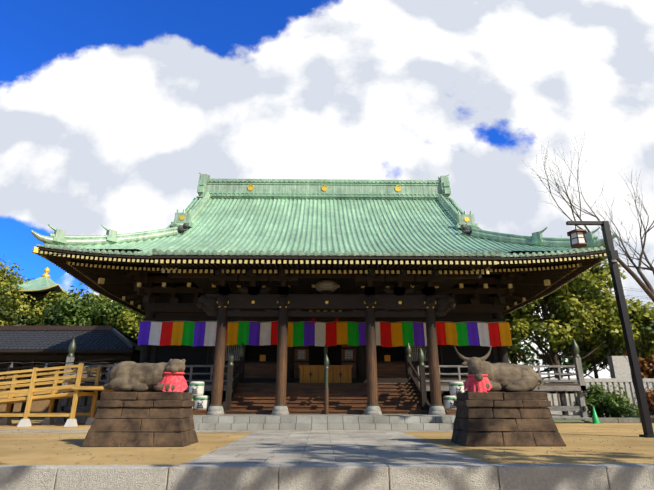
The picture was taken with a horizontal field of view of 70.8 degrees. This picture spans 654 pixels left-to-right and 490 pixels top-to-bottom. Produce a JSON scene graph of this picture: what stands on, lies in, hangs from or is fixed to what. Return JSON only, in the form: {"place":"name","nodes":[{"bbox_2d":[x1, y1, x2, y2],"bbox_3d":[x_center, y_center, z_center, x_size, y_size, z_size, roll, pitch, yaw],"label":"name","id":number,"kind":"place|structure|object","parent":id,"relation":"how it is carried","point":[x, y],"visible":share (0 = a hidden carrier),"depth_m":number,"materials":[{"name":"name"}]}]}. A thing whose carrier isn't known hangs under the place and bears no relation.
{"place":"outdoors","nodes":[
{"label":"outdoors","id":0,"kind":"place"},
{"bbox_2d":[0,430,559,464],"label":"stone path","id":1,"kind":"structure","parent":0,"point":[284,447],"depth_m":9.23,"materials":[{"name":"stone"}]},
{"bbox_2d":[0,417,653,489],"bbox_3d":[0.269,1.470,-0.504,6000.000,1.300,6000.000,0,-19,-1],"label":"ground","id":2,"kind":"structure","parent":0,"point":[62,449],"depth_m":9.27,"materials":[{"name":"beige sand"}]},
{"bbox_2d":[0,255,15,298],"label":"tree","id":3,"kind":"object","parent":2,"relation":"on","point":[7,285],"visible":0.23,"depth_m":51.20,"materials":[{"name":"green plant"}]},
{"bbox_2d":[1,274,26,300],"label":"tree","id":4,"kind":"object","parent":2,"relation":"on","point":[17,279],"visible":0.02,"depth_m":69.95,"materials":[{"name":"green plant"}]},
{"bbox_2d":[0,262,40,325],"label":"tree","id":5,"kind":"object","parent":2,"relation":"on","point":[5,279],"visible":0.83,"depth_m":43.21,"materials":[{"name":"green plant"}]},
{"bbox_2d":[0,302,54,389],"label":"tree","id":6,"kind":"object","parent":2,"relation":"on","point":[21,321],"visible":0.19,"depth_m":42.87,"materials":[{"name":"green plant"}]},
{"bbox_2d":[0,267,81,377],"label":"pagoda","id":7,"kind":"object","parent":2,"relation":"on","point":[40,288],"visible":0.15,"depth_m":54.04,"materials":[{"name":"green metal"}]},
{"bbox_2d":[0,358,122,426],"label":"ramp railings","id":8,"kind":"object","parent":2,"relation":"on","point":[53,390],"visible":0.94,"depth_m":18.59,"materials":[{"name":"yellow wood"}]},
{"bbox_2d":[0,325,141,417],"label":"outbuilding","id":9,"kind":"structure","parent":2,"relation":"on","point":[20,346],"depth_m":28.80,"materials":[{"name":"grey tile"}]},
{"bbox_2d":[23,288,121,378],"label":"tree","id":10,"kind":"object","parent":2,"relation":"on","point":[61,295],"visible":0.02,"depth_m":44.97,"materials":[{"name":"green plant"}]},
{"bbox_2d":[31,282,143,375],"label":"tree","id":11,"kind":"object","parent":2,"relation":"on","point":[67,313],"visible":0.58,"depth_m":41.82,"materials":[{"name":"green plant"}]},
{"bbox_2d":[92,306,144,338],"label":"tree","id":12,"kind":"object","parent":2,"relation":"on","point":[127,321],"visible":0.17,"depth_m":42.27,"materials":[{"name":"green plant"}]},
{"bbox_2d":[81,391,197,446],"bbox_3d":[-4.144,3.955,10.520,2.192,1.144,1.268,0,-19,-1],"label":"pedestal","id":13,"kind":"object","parent":2,"relation":"on","point":[143,419],"visible":1,"depth_m":10.04,"materials":[{"name":"stone"}]},
{"bbox_2d":[103,359,184,391],"bbox_3d":[-4.222,3.068,10.798,1.832,0.751,0.832,0,-19,-1],"label":"statue","id":14,"kind":"object","parent":13,"relation":"on","point":[127,376],"visible":0.9,"depth_m":10.52,"materials":[{"name":"stone"}]},
{"bbox_2d":[157,372,187,391],"bbox_3d":[-3.542,3.176,10.564,0.695,0.490,0.493,3,-19,-9],"label":"bib","id":15,"kind":"object","parent":14,"relation":"on","point":[178,380],"visible":0.75,"depth_m":10.48,"materials":[{"name":"red fabric"}]},
{"bbox_2d":[55,406,588,429],"bbox_3d":[-0.142,9.546,26.323,24.615,0.760,22.100,0,-19,-1],"label":"temple stone base","id":16,"kind":"object","parent":2,"relation":"on","point":[370,418],"visible":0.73,"depth_m":16.27,"materials":[{"name":"grey stone"}]},
{"bbox_2d":[59,259,587,416],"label":"temple building","id":17,"kind":"structure","parent":16,"relation":"on","point":[313,379],"depth_m":20.46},
{"bbox_2d":[30,173,616,263],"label":"temple roof","id":18,"kind":"structure","parent":17,"relation":"on","point":[321,219],"depth_m":27.75,"materials":[{"name":"green metal"}]},
{"bbox_2d":[32,247,606,315],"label":"roof eaves","id":19,"kind":"object","parent":18,"relation":"attached to","point":[90,270],"visible":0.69,"depth_m":22.15,"materials":[{"name":"brown wood"}]},
{"bbox_2d":[137,321,511,347],"bbox_3d":[-0.088,4.674,24.122,19.601,1.365,0.152,0,-19,-1],"label":"curtain","id":20,"kind":"object","parent":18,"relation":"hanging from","point":[301,333],"visible":0.79,"depth_m":24.15,"materials":[{"name":"fabric"}]},
{"bbox_2d":[315,269,337,293],"bbox_3d":[-0.021,1.533,20.343,1.008,1.180,1.008,0,-19,-1],"label":"hanging lantern","id":21,"kind":"object","parent":18,"relation":"attached to","point":[326,286],"visible":0.98,"depth_m":19.93,"materials":[{"name":"metal"}]},
{"bbox_2d":[98,258,550,309],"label":"roof brackets","id":22,"kind":"object","parent":17,"relation":"attached to","point":[155,288],"visible":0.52,"depth_m":24.72,"materials":[{"name":"brown wood"}]},
{"bbox_2d":[189,381,463,414],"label":"sake barrels","id":23,"kind":"object","parent":16,"relation":"on","point":[202,402],"visible":0.56,"depth_m":18.00,"materials":[{"name":"ceramic"}]},
{"bbox_2d":[0,464,653,489],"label":"kerb stones","id":24,"kind":"object","parent":2,"relation":"on","point":[370,477],"visible":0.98,"depth_m":6.66,"materials":[{"name":"stone"}]},
{"bbox_2d":[0,367,653,417],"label":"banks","id":25,"kind":"object","parent":2,"relation":"on","point":[42,406],"visible":0.02,"depth_m":36.73,"materials":[{"name":"green plant"}]},
{"bbox_2d":[531,327,653,377],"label":"tree","id":26,"kind":"object","parent":25,"relation":"on","point":[606,351],"visible":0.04,"depth_m":50.46,"materials":[{"name":"green plant"}]},
{"bbox_2d":[542,287,653,417],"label":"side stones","id":27,"kind":"object","parent":25,"relation":"on","point":[620,370],"visible":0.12,"depth_m":26.49,"materials":[{"name":"white stone"}]},
{"bbox_2d":[573,383,627,417],"bbox_3d":[15.418,8.853,26.169,3.086,1.988,2.527,0,-19,-1],"label":"shrub","id":28,"kind":"object","parent":25,"relation":"on","point":[596,390],"visible":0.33,"depth_m":25.91,"materials":[{"name":"green plant"}]},
{"bbox_2d":[582,299,651,373],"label":"tree","id":29,"kind":"object","parent":25,"relation":"on","point":[600,365],"depth_m":52.38,"materials":[{"name":"green plant"}]},
{"bbox_2d":[609,352,653,377],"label":"shrub","id":30,"kind":"object","parent":25,"relation":"on","point":[646,365],"visible":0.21,"depth_m":32.80,"materials":[{"name":"red plant"}]},
{"bbox_2d":[620,339,649,390],"bbox_3d":[15.357,6.625,22.740,0.889,3.993,1.850,0,-19,-1],"label":"tree","id":31,"kind":"object","parent":25,"relation":"on","point":[638,357],"visible":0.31,"depth_m":22.79,"materials":[{"name":"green plant"}]},
{"bbox_2d":[634,387,653,415],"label":"shrub","id":32,"kind":"object","parent":25,"relation":"on","point":[649,396],"visible":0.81,"depth_m":24.93,"materials":[{"name":"red plant"}]},
{"bbox_2d":[1,430,653,463],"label":"ground debris","id":33,"kind":"object","parent":2,"relation":"on","point":[329,446],"visible":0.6,"depth_m":9.55,"materials":[{"name":"brown plant"}]},
{"bbox_2d":[451,392,565,446],"bbox_3d":[4.050,3.995,10.632,2.198,1.142,1.260,0,-19,-1],"label":"pedestal","id":34,"kind":"object","parent":2,"relation":"on","point":[521,419],"visible":1,"depth_m":10.17,"materials":[{"name":"stone"}]},
{"bbox_2d":[454,346,543,391],"bbox_3d":[4.023,2.957,10.921,2.007,1.083,0.781,1,-19,-4],"label":"ox statue","id":35,"kind":"object","parent":34,"relation":"on","point":[506,377],"visible":0.83,"depth_m":10.65,"materials":[{"name":"stone"}]},
{"bbox_2d":[463,374,491,392],"bbox_3d":[3.490,3.222,10.648,0.659,0.433,0.512,-9,-21,23],"label":"red bib","id":36,"kind":"object","parent":35,"relation":"on","point":[471,383],"visible":0.75,"depth_m":10.53,"materials":[{"name":"red fabric"}]},
{"bbox_2d":[507,336,525,363],"bbox_3d":[13.186,10.048,40.692,7.999,9.244,8.506,0,-19,-1],"label":"tree","id":37,"kind":"object","parent":2,"relation":"on","point":[514,358],"visible":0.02,"depth_m":39.60,"materials":[{"name":"green plant"}]},
{"bbox_2d":[509,334,539,370],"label":"tree","id":38,"kind":"object","parent":2,"relation":"on","point":[527,355],"visible":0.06,"depth_m":62.12,"materials":[{"name":"green plant"}]},
{"bbox_2d":[503,260,647,377],"bbox_3d":[17.936,6.620,37.080,15.408,13.391,11.045,0,-19,-1],"label":"tree","id":39,"kind":"object","parent":2,"relation":"on","point":[573,307],"visible":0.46,"depth_m":34.94,"materials":[{"name":"green plant"}]},
{"bbox_2d":[554,407,602,423],"bbox_3d":[10.995,7.674,20.767,2.305,0.710,0.930,0,-19,-1],"label":"traffic cone","id":40,"kind":"object","parent":2,"relation":"on","point":[595,420],"visible":0.67,"depth_m":20.60,"materials":[{"name":"green plastic"}]},
{"bbox_2d":[524,132,653,301],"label":"bare tree","id":41,"kind":"object","parent":2,"relation":"on","point":[647,288],"visible":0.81,"depth_m":24.09,"materials":[{"name":"brown plant"}]},
{"bbox_2d":[551,418,653,422],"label":"stone edging","id":42,"kind":"object","parent":2,"relation":"on","point":[619,420],"visible":0.4,"depth_m":21.14,"materials":[{"name":"grey stone"}]},
{"bbox_2d":[556,292,653,370],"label":"tree","id":43,"kind":"object","parent":2,"relation":"on","point":[637,313],"visible":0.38,"depth_m":37.76,"materials":[{"name":"green plant"}]},
{"bbox_2d":[566,221,653,437],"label":"lamp post","id":44,"kind":"object","parent":2,"relation":"on","point":[578,238],"visible":1,"depth_m":13.59,"materials":[{"name":"metal"}]},
{"bbox_2d":[585,393,639,417],"bbox_3d":[14.486,8.259,23.376,2.687,1.413,2.884,-14,-24,36],"label":"shrub","id":45,"kind":"object","parent":2,"relation":"on","point":[612,406],"visible":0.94,"depth_m":23.00,"materials":[{"name":"green plant"}]},
{"bbox_2d":[637,323,653,343],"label":"tree","id":46,"kind":"object","parent":2,"relation":"on","point":[647,333],"visible":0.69,"depth_m":35.04,"materials":[{"name":"green plant"}]},
{"bbox_2d":[0,0,653,397],"label":"sky","id":47,"kind":"structure","parent":0,"point":[112,112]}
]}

